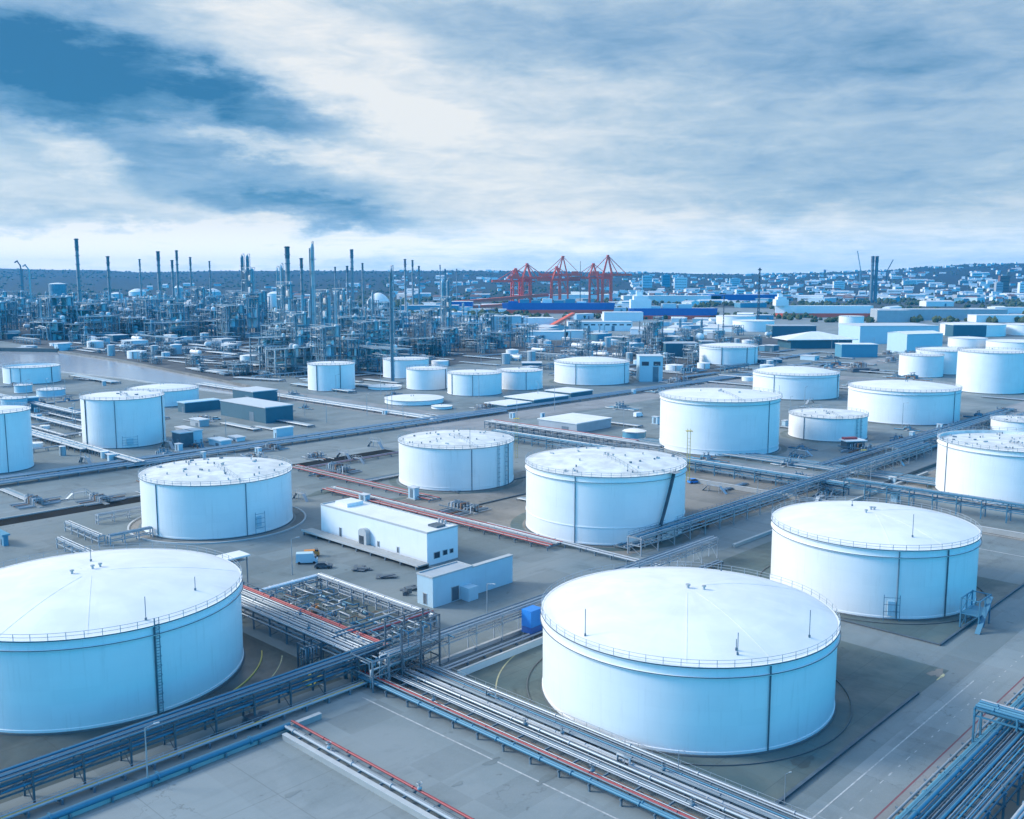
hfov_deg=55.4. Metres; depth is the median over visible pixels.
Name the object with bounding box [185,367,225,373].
pipe track
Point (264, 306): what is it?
process unit
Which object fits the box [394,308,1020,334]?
quay
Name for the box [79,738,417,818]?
concrete slab
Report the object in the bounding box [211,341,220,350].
process unit
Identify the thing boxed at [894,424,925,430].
valve manifold
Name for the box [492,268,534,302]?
container crane
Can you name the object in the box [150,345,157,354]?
tank
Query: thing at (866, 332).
warehouse
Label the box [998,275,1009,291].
apartment block
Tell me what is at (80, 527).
pipe rack
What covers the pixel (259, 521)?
manway door
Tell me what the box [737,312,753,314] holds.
warehouse
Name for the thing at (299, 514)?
gravel strip
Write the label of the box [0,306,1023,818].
ground
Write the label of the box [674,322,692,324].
warehouse
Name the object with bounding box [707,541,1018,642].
bund floor
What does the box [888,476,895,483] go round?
cabinet
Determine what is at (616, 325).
warehouse
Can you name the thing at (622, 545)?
pipe track
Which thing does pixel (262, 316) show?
process column
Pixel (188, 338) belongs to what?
shed
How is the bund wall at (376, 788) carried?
on the concrete slab
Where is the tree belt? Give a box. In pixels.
[42,297,1023,322]
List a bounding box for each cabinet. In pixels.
[106,453,116,460]
[174,443,182,450]
[200,451,206,457]
[254,447,261,454]
[358,492,370,501]
[406,485,420,499]
[508,412,514,418]
[651,416,659,424]
[781,419,788,425]
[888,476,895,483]
[890,489,901,503]
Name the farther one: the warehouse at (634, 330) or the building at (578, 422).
the warehouse at (634, 330)
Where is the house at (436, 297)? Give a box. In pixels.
[433,296,440,299]
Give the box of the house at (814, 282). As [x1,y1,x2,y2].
[805,281,818,283]
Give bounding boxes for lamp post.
[144,722,159,786]
[291,537,298,574]
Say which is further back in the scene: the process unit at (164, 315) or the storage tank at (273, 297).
the storage tank at (273, 297)
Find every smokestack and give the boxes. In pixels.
[74,238,81,304]
[105,256,111,313]
[138,259,142,301]
[156,251,161,298]
[170,260,174,297]
[175,250,179,307]
[188,257,192,307]
[208,261,210,304]
[284,246,290,289]
[299,258,304,310]
[301,295,305,328]
[334,267,336,297]
[345,266,348,305]
[350,249,354,309]
[361,263,363,306]
[403,259,406,310]
[411,260,413,304]
[418,266,419,304]
[440,265,440,294]
[444,269,445,295]
[456,269,457,299]
[869,256,878,302]
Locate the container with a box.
[0,529,9,545]
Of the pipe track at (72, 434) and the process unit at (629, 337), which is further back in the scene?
the process unit at (629, 337)
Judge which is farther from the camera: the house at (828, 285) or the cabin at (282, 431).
the house at (828, 285)
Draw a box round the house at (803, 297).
[798,295,823,300]
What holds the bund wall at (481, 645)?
on the ground at (540, 570)
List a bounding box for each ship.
[502,299,614,312]
[628,289,717,318]
[773,292,873,316]
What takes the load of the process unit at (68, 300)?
on the refinery yard at (179, 366)
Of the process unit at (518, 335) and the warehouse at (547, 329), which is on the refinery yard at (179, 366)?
the process unit at (518, 335)
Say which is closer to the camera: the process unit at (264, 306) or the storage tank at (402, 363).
the storage tank at (402, 363)
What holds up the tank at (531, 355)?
on the refinery yard at (179, 366)
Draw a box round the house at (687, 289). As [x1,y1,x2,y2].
[684,288,698,291]
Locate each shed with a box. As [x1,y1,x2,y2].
[4,333,18,338]
[21,345,36,347]
[49,342,72,345]
[53,343,70,350]
[91,337,109,343]
[105,334,128,341]
[121,339,148,345]
[163,334,176,341]
[177,398,220,412]
[180,336,194,341]
[212,338,235,342]
[221,343,238,347]
[239,333,257,337]
[522,361,541,368]
[587,332,611,340]
[612,336,626,341]
[622,342,643,349]
[628,337,640,341]
[664,335,681,340]
[707,332,720,338]
[757,358,782,362]
[759,344,773,350]
[764,344,778,351]
[800,355,819,359]
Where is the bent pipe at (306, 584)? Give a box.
[292,582,316,596]
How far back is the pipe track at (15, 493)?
322.08 m
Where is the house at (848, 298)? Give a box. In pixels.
[843,296,854,300]
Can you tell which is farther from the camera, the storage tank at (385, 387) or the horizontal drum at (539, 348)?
the horizontal drum at (539, 348)
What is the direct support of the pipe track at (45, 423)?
on the ground at (540, 570)
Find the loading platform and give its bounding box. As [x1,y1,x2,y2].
[301,528,428,569]
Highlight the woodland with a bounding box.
[0,263,1023,299]
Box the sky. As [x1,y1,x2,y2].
[0,0,1023,273]
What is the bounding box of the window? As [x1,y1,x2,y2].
[434,551,439,558]
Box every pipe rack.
[0,642,383,802]
[13,337,40,344]
[22,334,104,339]
[55,536,93,552]
[64,520,105,545]
[95,506,140,524]
[106,526,153,545]
[128,333,183,343]
[187,336,240,342]
[241,581,398,674]
[250,332,265,336]
[251,371,306,379]
[257,574,321,602]
[273,364,307,374]
[315,573,437,629]
[356,361,378,370]
[360,608,434,645]
[379,535,718,679]
[387,350,412,355]
[397,353,434,363]
[466,342,496,352]
[484,420,663,451]
[490,419,639,446]
[492,427,849,495]
[519,351,564,360]
[525,343,553,352]
[546,362,553,369]
[561,338,587,342]
[627,440,932,556]
[720,363,748,372]
[843,477,1023,522]
[885,413,1006,460]
[971,699,1023,762]
[1011,801,1023,818]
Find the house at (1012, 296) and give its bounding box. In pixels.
[1008,295,1016,298]
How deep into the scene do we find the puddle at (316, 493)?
324.70 m
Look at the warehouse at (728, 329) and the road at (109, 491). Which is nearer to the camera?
the road at (109, 491)
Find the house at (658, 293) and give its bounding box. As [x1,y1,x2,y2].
[648,292,662,294]
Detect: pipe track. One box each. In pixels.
[0,393,80,420]
[0,409,507,484]
[0,411,470,479]
[0,488,26,500]
[0,679,368,818]
[31,413,81,431]
[31,420,74,424]
[31,425,70,437]
[32,429,134,461]
[32,431,91,452]
[32,432,81,441]
[33,444,66,452]
[38,722,290,818]
[39,395,71,399]
[47,412,80,423]
[49,436,145,464]
[57,462,124,471]
[69,374,120,384]
[82,347,104,351]
[124,457,187,468]
[153,355,187,358]
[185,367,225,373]
[190,347,223,350]
[191,369,227,374]
[194,382,435,418]
[200,353,247,357]
[201,362,222,364]
[205,351,236,354]
[213,369,286,375]
[218,355,261,359]
[219,367,294,375]
[220,422,261,431]
[233,376,285,381]
[255,425,272,429]
[277,419,314,427]
[285,720,473,818]
[290,383,355,392]
[293,464,441,502]
[301,451,398,469]
[320,486,564,550]
[346,656,824,818]
[359,371,382,375]
[359,473,398,481]
[362,378,402,383]
[407,560,723,687]
[435,372,752,417]
[459,361,500,365]
[462,355,500,359]
[483,522,665,566]
[611,421,642,427]
[613,459,888,550]
[638,438,935,486]
[682,372,720,377]
[690,466,789,484]
[696,373,738,379]
[707,381,752,385]
[716,365,759,368]
[718,374,742,378]
[719,482,748,489]
[760,352,799,354]
[775,354,812,357]
[816,408,1016,465]
[851,412,1023,469]
[863,371,896,374]
[887,684,1023,818]
[981,396,1023,400]
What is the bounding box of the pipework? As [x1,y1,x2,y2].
[278,581,410,633]
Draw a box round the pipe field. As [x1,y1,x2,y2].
[546,337,778,380]
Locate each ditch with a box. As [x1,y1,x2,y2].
[0,496,140,525]
[292,449,394,466]
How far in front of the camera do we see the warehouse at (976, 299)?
2616.22 m
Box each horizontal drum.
[1,328,20,334]
[23,322,29,329]
[131,334,141,338]
[190,347,201,354]
[204,339,221,347]
[511,353,521,360]
[531,346,544,351]
[571,341,585,349]
[592,339,604,348]
[593,350,608,355]
[765,330,771,337]
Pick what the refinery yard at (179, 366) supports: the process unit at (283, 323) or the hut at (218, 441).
the process unit at (283, 323)
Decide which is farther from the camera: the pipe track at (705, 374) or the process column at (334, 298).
the process column at (334, 298)
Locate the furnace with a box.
[251,304,265,331]
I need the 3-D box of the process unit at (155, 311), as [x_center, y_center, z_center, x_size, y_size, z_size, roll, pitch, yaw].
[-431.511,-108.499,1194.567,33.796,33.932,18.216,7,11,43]
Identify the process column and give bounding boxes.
[38,296,42,337]
[61,293,65,312]
[132,298,136,325]
[143,295,145,327]
[157,291,160,305]
[175,293,179,333]
[239,254,246,328]
[245,254,250,286]
[252,267,255,300]
[260,309,264,323]
[276,268,280,321]
[280,263,284,315]
[286,287,291,311]
[295,301,299,317]
[306,297,310,329]
[309,241,317,343]
[326,293,331,339]
[332,290,337,356]
[348,296,351,319]
[363,306,366,319]
[371,290,374,324]
[389,265,394,380]
[413,323,415,340]
[423,320,426,335]
[440,281,444,331]
[445,280,451,326]
[462,303,464,320]
[700,318,702,329]
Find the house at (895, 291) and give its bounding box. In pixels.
[887,289,903,293]
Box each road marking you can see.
[362,697,617,818]
[495,655,514,706]
[813,681,973,817]
[839,655,1023,818]
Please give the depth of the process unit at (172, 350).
878.67 m
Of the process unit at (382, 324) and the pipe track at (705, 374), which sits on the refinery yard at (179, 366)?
the process unit at (382, 324)
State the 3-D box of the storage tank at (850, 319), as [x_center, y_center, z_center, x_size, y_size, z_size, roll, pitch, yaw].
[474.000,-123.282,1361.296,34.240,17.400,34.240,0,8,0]
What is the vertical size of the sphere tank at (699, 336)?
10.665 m
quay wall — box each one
[0,348,58,351]
[0,368,232,394]
[58,351,253,386]
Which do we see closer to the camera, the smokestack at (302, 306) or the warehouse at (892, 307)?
the smokestack at (302, 306)
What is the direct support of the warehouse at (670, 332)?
on the ground at (540, 570)
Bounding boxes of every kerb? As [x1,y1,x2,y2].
[0,495,139,519]
[127,506,305,544]
[234,650,261,689]
[526,657,852,765]
[759,565,986,624]
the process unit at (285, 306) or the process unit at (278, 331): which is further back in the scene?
the process unit at (285, 306)
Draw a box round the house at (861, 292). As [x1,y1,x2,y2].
[858,291,865,294]
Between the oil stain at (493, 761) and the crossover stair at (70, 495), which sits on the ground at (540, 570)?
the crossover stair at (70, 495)
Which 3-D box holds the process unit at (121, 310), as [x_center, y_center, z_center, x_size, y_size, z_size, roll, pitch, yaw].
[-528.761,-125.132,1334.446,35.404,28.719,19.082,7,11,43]
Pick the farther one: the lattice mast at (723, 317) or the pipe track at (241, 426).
the lattice mast at (723, 317)
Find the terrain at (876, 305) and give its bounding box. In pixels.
[33,300,1022,309]
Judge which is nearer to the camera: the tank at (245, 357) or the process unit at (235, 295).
the tank at (245, 357)
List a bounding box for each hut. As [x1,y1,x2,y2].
[171,429,193,447]
[174,425,194,429]
[187,428,202,444]
[189,417,209,426]
[207,436,232,445]
[227,434,245,441]
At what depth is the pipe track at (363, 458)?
380.14 m
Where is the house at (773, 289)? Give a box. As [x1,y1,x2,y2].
[766,289,781,290]
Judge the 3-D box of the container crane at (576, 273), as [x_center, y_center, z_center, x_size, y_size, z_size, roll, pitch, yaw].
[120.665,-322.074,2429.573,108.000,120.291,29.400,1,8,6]
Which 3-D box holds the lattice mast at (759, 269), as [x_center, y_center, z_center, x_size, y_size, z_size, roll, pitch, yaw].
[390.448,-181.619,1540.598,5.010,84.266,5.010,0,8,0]
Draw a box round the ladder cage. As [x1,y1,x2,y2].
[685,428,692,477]
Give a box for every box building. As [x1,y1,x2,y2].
[219,397,293,423]
[232,386,277,400]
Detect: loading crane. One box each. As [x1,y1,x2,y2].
[14,260,24,310]
[23,264,31,300]
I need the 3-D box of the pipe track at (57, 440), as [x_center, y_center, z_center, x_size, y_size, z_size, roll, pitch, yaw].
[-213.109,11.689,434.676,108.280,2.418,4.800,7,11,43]
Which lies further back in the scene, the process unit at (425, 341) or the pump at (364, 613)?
the process unit at (425, 341)
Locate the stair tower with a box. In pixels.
[959,590,992,634]
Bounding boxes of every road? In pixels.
[0,406,641,513]
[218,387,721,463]
[272,678,659,818]
[301,402,1023,513]
[397,358,897,432]
[633,453,936,566]
[725,368,1023,393]
[796,629,1023,818]
[901,402,1023,443]
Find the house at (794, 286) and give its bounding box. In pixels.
[789,285,799,288]
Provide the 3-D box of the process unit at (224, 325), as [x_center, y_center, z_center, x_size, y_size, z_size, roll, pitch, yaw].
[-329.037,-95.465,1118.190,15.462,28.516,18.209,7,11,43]
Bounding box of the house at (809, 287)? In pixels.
[805,286,813,289]
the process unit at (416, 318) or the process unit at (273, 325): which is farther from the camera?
the process unit at (416, 318)
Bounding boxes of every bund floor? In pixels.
[0,632,341,803]
[464,640,948,808]
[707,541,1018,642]
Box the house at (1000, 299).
[995,297,1002,301]
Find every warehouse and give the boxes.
[394,317,455,325]
[397,293,421,298]
[399,305,458,310]
[423,303,439,304]
[452,301,472,306]
[452,312,467,316]
[458,306,472,311]
[469,308,494,311]
[473,304,501,308]
[478,294,489,297]
[492,315,520,331]
[512,294,608,300]
[524,317,552,325]
[525,330,567,339]
[536,324,568,329]
[536,328,558,329]
[563,330,585,339]
[567,321,632,330]
[570,313,593,319]
[571,291,592,293]
[576,298,593,302]
[602,312,643,320]
[614,307,625,310]
[615,303,628,307]
[621,295,720,302]
[630,327,655,333]
[636,354,663,381]
[643,322,669,325]
[658,330,675,334]
[661,341,698,356]
[667,325,690,328]
[671,317,687,321]
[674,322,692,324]
[682,300,698,305]
[685,293,714,294]
[686,325,707,328]
[692,318,708,322]
[694,329,724,334]
[696,299,726,302]
[696,320,715,324]
[698,340,715,343]
[703,326,717,329]
[704,291,719,293]
[707,294,776,300]
[707,324,732,327]
[708,317,715,321]
[719,327,741,331]
[734,302,766,307]
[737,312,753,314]
[754,314,773,319]
[755,298,774,303]
[765,324,815,337]
[808,298,830,302]
[835,343,878,356]
[838,323,938,343]
[870,310,910,321]
[871,308,1007,319]
[882,306,901,307]
[883,297,899,301]
[887,330,943,352]
[917,298,943,299]
[919,300,953,305]
[945,324,986,336]
[952,295,979,298]
[954,297,968,301]
[967,314,1023,321]
[968,297,984,301]
[987,307,1023,313]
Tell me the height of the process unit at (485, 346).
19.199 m
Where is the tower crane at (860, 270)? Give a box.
[857,251,860,283]
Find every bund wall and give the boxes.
[58,712,321,818]
[282,732,438,818]
[428,628,522,667]
[457,636,542,675]
[479,493,525,504]
[685,477,1023,538]
[733,471,928,547]
[769,691,919,808]
[840,618,940,645]
[881,462,936,485]
[939,582,1023,645]
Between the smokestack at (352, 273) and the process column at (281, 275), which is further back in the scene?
the smokestack at (352, 273)
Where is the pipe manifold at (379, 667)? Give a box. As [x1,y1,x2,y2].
[323,614,454,688]
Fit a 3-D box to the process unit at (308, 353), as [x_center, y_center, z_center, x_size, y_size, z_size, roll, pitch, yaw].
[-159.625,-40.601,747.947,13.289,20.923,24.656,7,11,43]
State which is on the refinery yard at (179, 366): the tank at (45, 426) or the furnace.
the furnace
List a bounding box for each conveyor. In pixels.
[460,293,548,303]
[549,313,574,324]
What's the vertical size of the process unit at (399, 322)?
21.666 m
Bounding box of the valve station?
[309,603,320,613]
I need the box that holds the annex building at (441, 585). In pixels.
[416,554,512,607]
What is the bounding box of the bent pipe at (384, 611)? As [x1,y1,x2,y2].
[374,607,399,617]
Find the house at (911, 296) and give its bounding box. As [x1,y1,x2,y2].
[905,294,925,298]
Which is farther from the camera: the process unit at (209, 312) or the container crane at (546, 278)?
the container crane at (546, 278)
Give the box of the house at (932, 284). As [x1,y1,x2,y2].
[929,282,941,286]
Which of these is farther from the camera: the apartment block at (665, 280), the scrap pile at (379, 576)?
the apartment block at (665, 280)
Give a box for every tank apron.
[389,472,522,493]
[510,512,700,550]
[527,659,850,763]
[549,379,633,385]
[652,444,786,457]
[780,430,874,442]
[791,394,844,400]
[868,417,964,426]
[926,485,1023,509]
[964,392,1023,394]
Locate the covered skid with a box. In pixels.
[522,605,541,634]
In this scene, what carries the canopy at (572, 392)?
on the ground at (540, 570)
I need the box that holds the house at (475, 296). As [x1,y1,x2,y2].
[470,295,481,299]
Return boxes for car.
[314,561,332,568]
[687,478,697,483]
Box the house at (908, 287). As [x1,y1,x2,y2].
[904,286,913,288]
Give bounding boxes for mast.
[580,261,580,300]
[722,295,724,337]
[757,268,761,319]
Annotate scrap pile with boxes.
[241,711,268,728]
[351,564,371,570]
[376,573,395,578]
[400,584,416,590]
[402,588,411,595]
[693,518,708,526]
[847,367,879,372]
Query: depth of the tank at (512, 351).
891.67 m
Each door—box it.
[126,438,133,443]
[249,412,253,420]
[256,516,261,525]
[423,592,426,604]
[451,585,458,601]
[653,367,658,381]
[887,601,894,615]
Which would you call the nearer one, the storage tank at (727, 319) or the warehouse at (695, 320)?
the storage tank at (727, 319)
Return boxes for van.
[296,551,317,563]
[304,548,319,555]
[633,412,642,416]
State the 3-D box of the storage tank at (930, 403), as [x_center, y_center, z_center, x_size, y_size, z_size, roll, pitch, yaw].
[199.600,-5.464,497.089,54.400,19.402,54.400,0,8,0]
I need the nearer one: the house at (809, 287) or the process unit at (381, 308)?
the process unit at (381, 308)
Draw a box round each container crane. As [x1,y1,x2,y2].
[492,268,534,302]
[508,263,550,302]
[537,266,579,301]
[539,256,581,299]
[569,263,612,302]
[588,255,631,302]
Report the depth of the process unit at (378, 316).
1177.09 m
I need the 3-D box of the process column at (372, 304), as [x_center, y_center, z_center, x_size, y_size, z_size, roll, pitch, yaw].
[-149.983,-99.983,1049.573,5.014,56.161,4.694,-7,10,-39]
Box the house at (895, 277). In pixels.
[891,276,901,278]
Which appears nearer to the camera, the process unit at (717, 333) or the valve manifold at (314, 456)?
the valve manifold at (314, 456)
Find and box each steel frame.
[297,638,321,667]
[350,642,404,692]
[384,608,440,682]
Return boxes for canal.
[0,352,242,392]
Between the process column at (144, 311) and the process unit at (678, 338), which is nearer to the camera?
the process unit at (678, 338)
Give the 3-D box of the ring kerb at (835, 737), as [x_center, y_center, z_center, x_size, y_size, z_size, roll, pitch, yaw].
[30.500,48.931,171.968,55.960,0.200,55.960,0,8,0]
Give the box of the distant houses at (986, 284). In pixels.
[388,262,1023,298]
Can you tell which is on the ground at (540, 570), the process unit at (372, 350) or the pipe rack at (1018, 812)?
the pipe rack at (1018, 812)
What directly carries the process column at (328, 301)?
on the refinery yard at (179, 366)
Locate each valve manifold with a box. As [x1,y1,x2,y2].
[0,382,15,387]
[9,493,66,509]
[55,396,79,402]
[75,492,129,505]
[146,446,194,458]
[183,415,213,421]
[189,439,205,448]
[240,451,266,457]
[250,442,289,452]
[287,390,306,395]
[298,404,311,408]
[301,451,333,460]
[308,461,361,478]
[435,499,490,515]
[469,403,493,409]
[555,341,571,346]
[605,401,641,410]
[629,370,635,376]
[641,387,664,393]
[643,344,660,350]
[659,376,707,384]
[675,364,706,373]
[690,452,729,462]
[770,457,808,468]
[788,443,816,450]
[788,452,809,459]
[812,487,844,497]
[816,362,846,370]
[823,354,835,358]
[825,359,847,366]
[829,361,877,368]
[838,442,875,452]
[877,356,898,362]
[878,350,898,354]
[882,373,913,378]
[886,372,932,380]
[889,433,905,440]
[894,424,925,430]
[963,410,985,418]
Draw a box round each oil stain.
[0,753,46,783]
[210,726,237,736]
[285,789,300,797]
[451,781,462,786]
[482,757,499,764]
[536,774,556,785]
[790,755,813,767]
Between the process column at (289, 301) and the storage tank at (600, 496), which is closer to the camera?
the storage tank at (600, 496)
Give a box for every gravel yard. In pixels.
[397,465,823,555]
[779,495,1023,540]
[900,470,935,489]
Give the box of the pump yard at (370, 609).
[280,587,429,639]
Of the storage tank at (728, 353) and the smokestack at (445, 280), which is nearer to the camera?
the storage tank at (728, 353)
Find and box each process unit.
[0,295,15,324]
[0,299,18,329]
[0,301,7,337]
[4,297,26,326]
[8,291,28,309]
[9,313,31,328]
[23,299,42,313]
[29,318,64,340]
[30,301,50,336]
[37,315,71,338]
[38,295,74,336]
[50,294,59,304]
[58,322,83,338]
[67,305,95,333]
[68,292,88,304]
[68,330,77,341]
[70,301,96,316]
[78,314,112,338]
[80,302,107,333]
[80,334,90,344]
[82,292,95,300]
[86,299,110,318]
[92,312,120,336]
[94,305,118,331]
[99,297,117,304]
[108,314,148,328]
[112,299,131,308]
[113,308,132,319]
[117,316,144,333]
[122,297,136,307]
[123,308,139,328]
[124,301,149,314]
[124,345,135,355]
[127,343,146,349]
[133,316,155,330]
[135,296,147,304]
[137,351,153,361]
[140,296,162,333]
[144,319,202,338]
[147,307,172,334]
[147,333,155,340]
[148,357,161,363]
[153,337,163,344]
[153,350,160,354]
[157,298,183,324]
[159,301,185,335]
[161,341,175,349]
[161,345,172,353]
[165,347,176,355]
[168,331,180,336]
[171,339,191,344]
[173,310,189,328]
[181,290,199,300]
[181,304,198,324]
[181,346,188,354]
[184,354,203,366]
[190,314,206,335]
[191,287,205,319]
[191,340,203,343]
[195,296,214,308]
[197,306,223,329]
[198,317,234,337]
[201,289,214,296]
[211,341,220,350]
[213,295,224,303]
[213,303,234,330]
[214,364,226,368]
[215,315,235,337]
[215,345,238,351]
[216,304,244,339]
[222,332,234,337]
[223,347,234,352]
[223,360,238,365]
[224,294,236,303]
[228,290,240,311]
[228,363,252,375]
[235,294,259,332]
[238,292,263,329]
[238,360,247,368]
[241,290,266,320]
[242,267,253,322]
[249,333,294,369]
[255,369,274,374]
[256,294,270,318]
[258,371,271,377]
[260,322,304,351]
[265,343,305,375]
[267,308,280,329]
[267,325,292,363]
[270,320,299,332]
[272,369,284,375]
[274,327,317,361]
[276,281,292,326]
[277,341,324,365]
[285,311,307,367]
[287,343,319,369]
[288,316,310,332]
[291,298,306,312]
[309,324,340,361]
[312,340,345,360]
[316,289,329,334]
[330,315,358,340]
[332,288,345,327]
[334,336,359,371]
[338,331,365,362]
[340,327,367,343]
[342,299,357,314]
[344,307,363,316]
[344,314,365,331]
[350,326,389,352]
[352,319,379,362]
[352,341,411,371]
[360,345,389,357]
[362,308,380,317]
[363,335,411,352]
[365,298,378,314]
[371,319,395,345]
[374,302,389,312]
[375,305,398,315]
[376,314,389,335]
[387,319,402,336]
[393,328,405,339]
[395,338,415,355]
[396,311,408,332]
[408,336,440,355]
[409,312,427,332]
[412,324,422,337]
[413,312,429,336]
[416,343,449,354]
[420,308,440,338]
[436,331,450,355]
[437,327,458,351]
[440,296,451,346]
[452,314,459,326]
[453,321,481,348]
[459,313,478,337]
[461,338,486,348]
[474,329,510,348]
[477,333,489,353]
[479,312,493,331]
[496,315,511,334]
[496,332,514,339]
[512,322,535,329]
[514,327,532,340]
[516,326,530,346]
[521,315,527,325]
[560,348,580,357]
[572,319,580,329]
[576,342,596,356]
[583,327,590,340]
[589,343,600,349]
[612,340,628,359]
[624,334,637,341]
[626,346,641,354]
[635,347,652,357]
[638,320,663,343]
[650,337,663,353]
[653,332,666,340]
[654,316,663,327]
[661,352,674,363]
[672,337,685,340]
[674,327,687,335]
[682,328,690,340]
[682,344,698,360]
[687,350,699,363]
[688,329,702,335]
[713,330,723,341]
[718,336,733,342]
[732,324,743,335]
[750,335,761,344]
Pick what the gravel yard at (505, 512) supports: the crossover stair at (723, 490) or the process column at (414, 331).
the crossover stair at (723, 490)
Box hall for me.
[772,331,858,348]
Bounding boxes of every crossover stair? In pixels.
[66,488,91,499]
[78,453,92,463]
[160,437,174,448]
[292,489,308,501]
[335,449,351,458]
[352,455,364,463]
[367,437,383,448]
[702,481,727,494]
[791,447,812,455]
[813,491,827,501]
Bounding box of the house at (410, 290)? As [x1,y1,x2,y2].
[406,288,421,292]
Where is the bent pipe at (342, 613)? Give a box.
[333,611,349,622]
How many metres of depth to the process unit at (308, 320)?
912.00 m
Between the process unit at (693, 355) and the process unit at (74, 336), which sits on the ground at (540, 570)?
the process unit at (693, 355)
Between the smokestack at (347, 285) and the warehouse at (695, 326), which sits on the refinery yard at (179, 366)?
the smokestack at (347, 285)
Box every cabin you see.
[27,396,39,408]
[272,426,293,437]
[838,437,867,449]
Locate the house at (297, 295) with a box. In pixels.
[294,293,304,298]
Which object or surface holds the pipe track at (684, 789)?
on the ground at (540, 570)
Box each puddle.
[306,488,344,496]
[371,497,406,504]
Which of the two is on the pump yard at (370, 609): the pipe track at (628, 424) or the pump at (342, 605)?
the pump at (342, 605)
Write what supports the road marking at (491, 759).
on the road at (409, 751)
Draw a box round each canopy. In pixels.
[216,550,249,585]
[484,399,531,407]
[504,392,568,403]
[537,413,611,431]
[544,387,592,397]
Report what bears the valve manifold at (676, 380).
on the ground at (540, 570)
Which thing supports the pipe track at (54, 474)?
on the ground at (540, 570)
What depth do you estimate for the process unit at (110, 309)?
1185.00 m
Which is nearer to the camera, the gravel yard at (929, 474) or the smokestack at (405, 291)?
the gravel yard at (929, 474)
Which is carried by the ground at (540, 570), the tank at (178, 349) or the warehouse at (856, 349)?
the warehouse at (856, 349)
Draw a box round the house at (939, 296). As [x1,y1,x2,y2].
[934,294,944,299]
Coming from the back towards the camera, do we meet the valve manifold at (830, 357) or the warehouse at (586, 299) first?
the warehouse at (586, 299)
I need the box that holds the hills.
[0,263,1023,299]
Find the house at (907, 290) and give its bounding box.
[903,289,912,292]
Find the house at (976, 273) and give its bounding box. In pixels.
[970,272,983,275]
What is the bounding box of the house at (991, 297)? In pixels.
[989,295,998,300]
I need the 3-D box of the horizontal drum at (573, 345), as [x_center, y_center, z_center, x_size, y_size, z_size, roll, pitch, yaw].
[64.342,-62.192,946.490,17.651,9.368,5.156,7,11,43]
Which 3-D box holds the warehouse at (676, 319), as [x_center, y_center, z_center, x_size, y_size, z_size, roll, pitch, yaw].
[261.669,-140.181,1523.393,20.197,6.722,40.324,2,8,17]
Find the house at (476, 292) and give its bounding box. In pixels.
[471,291,482,293]
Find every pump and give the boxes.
[318,591,327,601]
[327,608,338,619]
[337,598,348,609]
[347,617,358,628]
[358,608,368,617]
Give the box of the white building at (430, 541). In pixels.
[320,497,457,565]
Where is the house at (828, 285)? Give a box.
[823,284,832,287]
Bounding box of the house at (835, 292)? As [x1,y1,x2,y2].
[832,290,848,294]
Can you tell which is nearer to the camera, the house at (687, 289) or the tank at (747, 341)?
the tank at (747, 341)
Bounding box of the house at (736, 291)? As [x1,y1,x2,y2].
[734,289,744,293]
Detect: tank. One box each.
[0,394,27,405]
[0,402,34,473]
[0,543,244,735]
[1,361,61,383]
[13,382,32,392]
[32,442,42,447]
[35,385,65,396]
[40,425,49,428]
[48,283,66,300]
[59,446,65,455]
[79,388,165,448]
[87,340,103,347]
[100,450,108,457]
[107,344,114,355]
[111,292,122,303]
[127,350,146,358]
[127,382,198,406]
[129,288,145,295]
[138,453,293,540]
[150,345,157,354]
[161,352,169,357]
[169,344,181,353]
[174,286,183,298]
[200,332,209,339]
[208,288,220,301]
[239,354,256,362]
[267,291,280,308]
[307,359,355,391]
[367,293,389,309]
[368,383,401,390]
[382,355,428,378]
[384,394,443,405]
[397,427,514,491]
[406,364,447,390]
[431,360,449,365]
[431,404,452,409]
[447,368,501,395]
[485,326,490,338]
[497,366,542,390]
[501,353,509,363]
[505,349,517,353]
[524,443,687,546]
[527,350,535,360]
[540,558,840,757]
[543,340,551,345]
[554,356,629,385]
[604,337,610,346]
[622,427,645,439]
[626,352,632,360]
[658,385,782,456]
[665,364,683,370]
[695,333,703,342]
[697,362,709,368]
[699,342,757,364]
[716,314,755,324]
[732,319,774,331]
[741,376,752,380]
[742,339,753,343]
[752,365,839,399]
[760,364,773,367]
[766,360,773,364]
[770,496,981,620]
[787,406,868,441]
[838,315,863,326]
[847,378,961,425]
[898,351,944,377]
[915,346,970,374]
[934,426,1023,507]
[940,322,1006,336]
[947,336,987,348]
[956,347,1023,393]
[985,339,1023,350]
[990,413,1023,431]
[1006,323,1023,335]
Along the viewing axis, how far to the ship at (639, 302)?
1614.95 m
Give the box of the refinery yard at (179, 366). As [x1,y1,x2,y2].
[0,315,544,380]
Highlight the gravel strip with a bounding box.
[129,507,304,542]
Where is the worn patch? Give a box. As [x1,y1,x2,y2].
[926,668,943,676]
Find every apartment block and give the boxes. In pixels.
[642,275,651,287]
[661,274,669,286]
[674,277,686,289]
[729,278,739,286]
[832,281,844,288]
[902,280,916,284]
[958,280,968,284]
[974,287,982,293]
[994,281,1002,292]
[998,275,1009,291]
[1017,281,1023,292]
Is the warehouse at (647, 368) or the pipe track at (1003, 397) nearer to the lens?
the pipe track at (1003, 397)
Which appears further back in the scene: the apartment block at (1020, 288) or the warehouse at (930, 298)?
the apartment block at (1020, 288)
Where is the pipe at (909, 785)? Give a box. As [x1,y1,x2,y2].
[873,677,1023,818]
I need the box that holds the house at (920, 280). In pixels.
[911,279,927,282]

